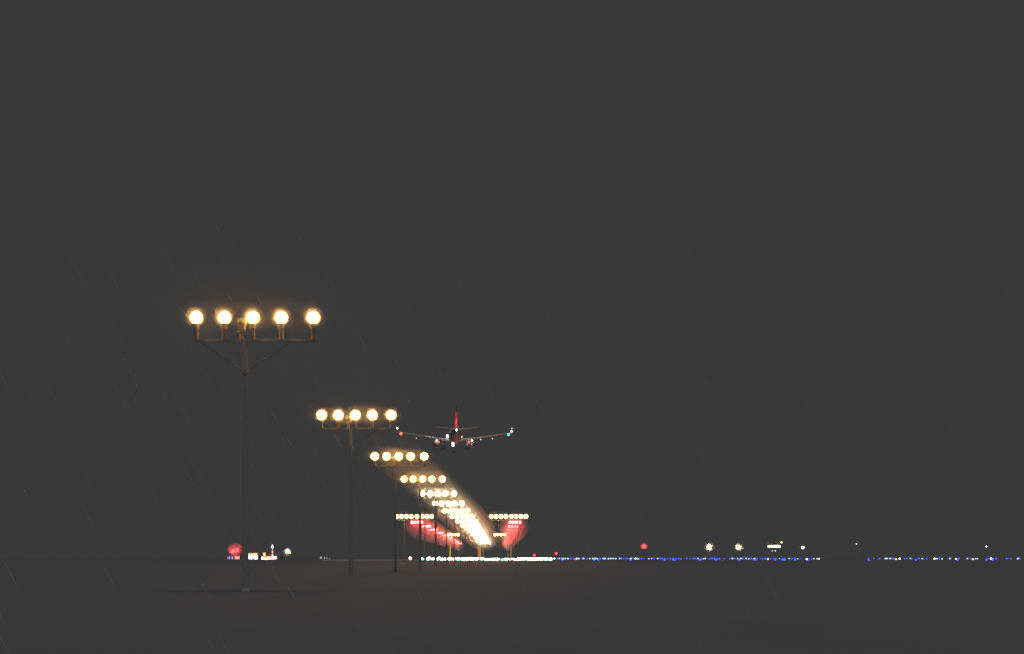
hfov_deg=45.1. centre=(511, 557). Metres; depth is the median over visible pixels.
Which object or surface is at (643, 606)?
ground
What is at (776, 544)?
airfield building
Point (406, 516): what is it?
approach light mast
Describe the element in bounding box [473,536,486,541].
approach light mast
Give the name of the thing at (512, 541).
approach light mast
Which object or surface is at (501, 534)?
approach light mast
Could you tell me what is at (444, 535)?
approach light mast
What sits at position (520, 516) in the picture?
approach light mast
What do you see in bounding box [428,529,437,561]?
approach light mast
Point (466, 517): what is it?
approach light mast
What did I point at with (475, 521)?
approach light mast
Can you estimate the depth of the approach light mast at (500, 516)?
253.90 m
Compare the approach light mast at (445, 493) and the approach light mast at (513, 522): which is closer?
the approach light mast at (445, 493)
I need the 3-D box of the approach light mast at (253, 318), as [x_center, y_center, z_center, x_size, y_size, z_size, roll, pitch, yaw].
[-9.168,-3.797,44.097,4.640,9.995,0.645,0,0,0]
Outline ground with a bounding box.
[0,558,1023,653]
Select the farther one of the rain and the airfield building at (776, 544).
the airfield building at (776, 544)
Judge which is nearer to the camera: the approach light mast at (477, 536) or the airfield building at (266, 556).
the approach light mast at (477, 536)
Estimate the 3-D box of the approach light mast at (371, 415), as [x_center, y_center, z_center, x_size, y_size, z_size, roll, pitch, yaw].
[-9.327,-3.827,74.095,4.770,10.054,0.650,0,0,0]
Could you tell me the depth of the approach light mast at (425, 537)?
313.92 m
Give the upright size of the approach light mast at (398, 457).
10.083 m
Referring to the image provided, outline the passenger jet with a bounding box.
[396,407,513,453]
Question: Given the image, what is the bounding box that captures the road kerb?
[322,560,542,560]
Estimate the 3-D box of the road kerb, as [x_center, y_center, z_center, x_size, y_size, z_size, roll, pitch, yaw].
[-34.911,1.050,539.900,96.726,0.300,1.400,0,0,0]
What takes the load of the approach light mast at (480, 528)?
on the ground
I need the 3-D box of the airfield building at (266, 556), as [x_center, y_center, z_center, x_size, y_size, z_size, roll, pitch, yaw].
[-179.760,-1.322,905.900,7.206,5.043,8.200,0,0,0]
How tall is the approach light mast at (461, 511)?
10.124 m
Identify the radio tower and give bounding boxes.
[270,545,276,558]
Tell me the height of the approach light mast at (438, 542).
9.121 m
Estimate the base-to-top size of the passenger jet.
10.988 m
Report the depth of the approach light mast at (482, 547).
493.93 m
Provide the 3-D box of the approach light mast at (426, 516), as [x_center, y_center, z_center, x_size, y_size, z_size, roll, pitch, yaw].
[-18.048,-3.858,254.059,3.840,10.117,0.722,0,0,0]
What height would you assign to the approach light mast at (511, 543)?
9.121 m
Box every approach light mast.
[190,311,319,591]
[317,410,395,577]
[371,452,427,571]
[397,514,412,563]
[401,476,445,568]
[411,521,422,562]
[415,514,433,563]
[421,491,456,566]
[422,525,430,561]
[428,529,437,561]
[433,501,463,564]
[437,532,442,561]
[440,534,445,560]
[443,509,469,563]
[447,533,458,560]
[450,514,473,563]
[456,519,476,562]
[461,524,479,532]
[466,527,481,561]
[468,531,483,561]
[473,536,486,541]
[475,538,487,560]
[478,540,488,560]
[479,542,489,560]
[489,515,507,563]
[494,533,505,560]
[507,529,516,561]
[507,532,515,561]
[508,525,517,561]
[509,514,527,563]
[509,521,520,530]
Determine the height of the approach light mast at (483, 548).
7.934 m
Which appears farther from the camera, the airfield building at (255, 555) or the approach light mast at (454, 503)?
the airfield building at (255, 555)
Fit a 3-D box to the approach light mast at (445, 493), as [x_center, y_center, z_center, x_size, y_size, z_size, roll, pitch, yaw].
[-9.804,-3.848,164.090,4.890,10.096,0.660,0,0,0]
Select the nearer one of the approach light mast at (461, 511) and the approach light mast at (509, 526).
the approach light mast at (461, 511)
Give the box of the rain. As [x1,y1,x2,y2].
[0,217,1023,653]
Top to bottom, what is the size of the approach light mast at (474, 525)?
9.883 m
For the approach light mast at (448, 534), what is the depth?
403.14 m
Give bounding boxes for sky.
[0,0,1023,557]
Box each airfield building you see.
[249,552,259,558]
[261,553,271,558]
[767,540,779,559]
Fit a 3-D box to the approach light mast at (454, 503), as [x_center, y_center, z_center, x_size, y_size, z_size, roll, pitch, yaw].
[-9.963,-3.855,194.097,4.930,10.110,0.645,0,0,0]
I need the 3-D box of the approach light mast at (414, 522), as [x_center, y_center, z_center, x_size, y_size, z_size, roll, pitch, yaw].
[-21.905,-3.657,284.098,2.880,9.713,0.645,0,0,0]
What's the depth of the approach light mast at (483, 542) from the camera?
463.94 m
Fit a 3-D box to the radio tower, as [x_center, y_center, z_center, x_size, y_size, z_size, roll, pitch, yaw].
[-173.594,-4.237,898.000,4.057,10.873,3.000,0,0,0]
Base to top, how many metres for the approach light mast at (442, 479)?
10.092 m
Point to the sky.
(604, 147)

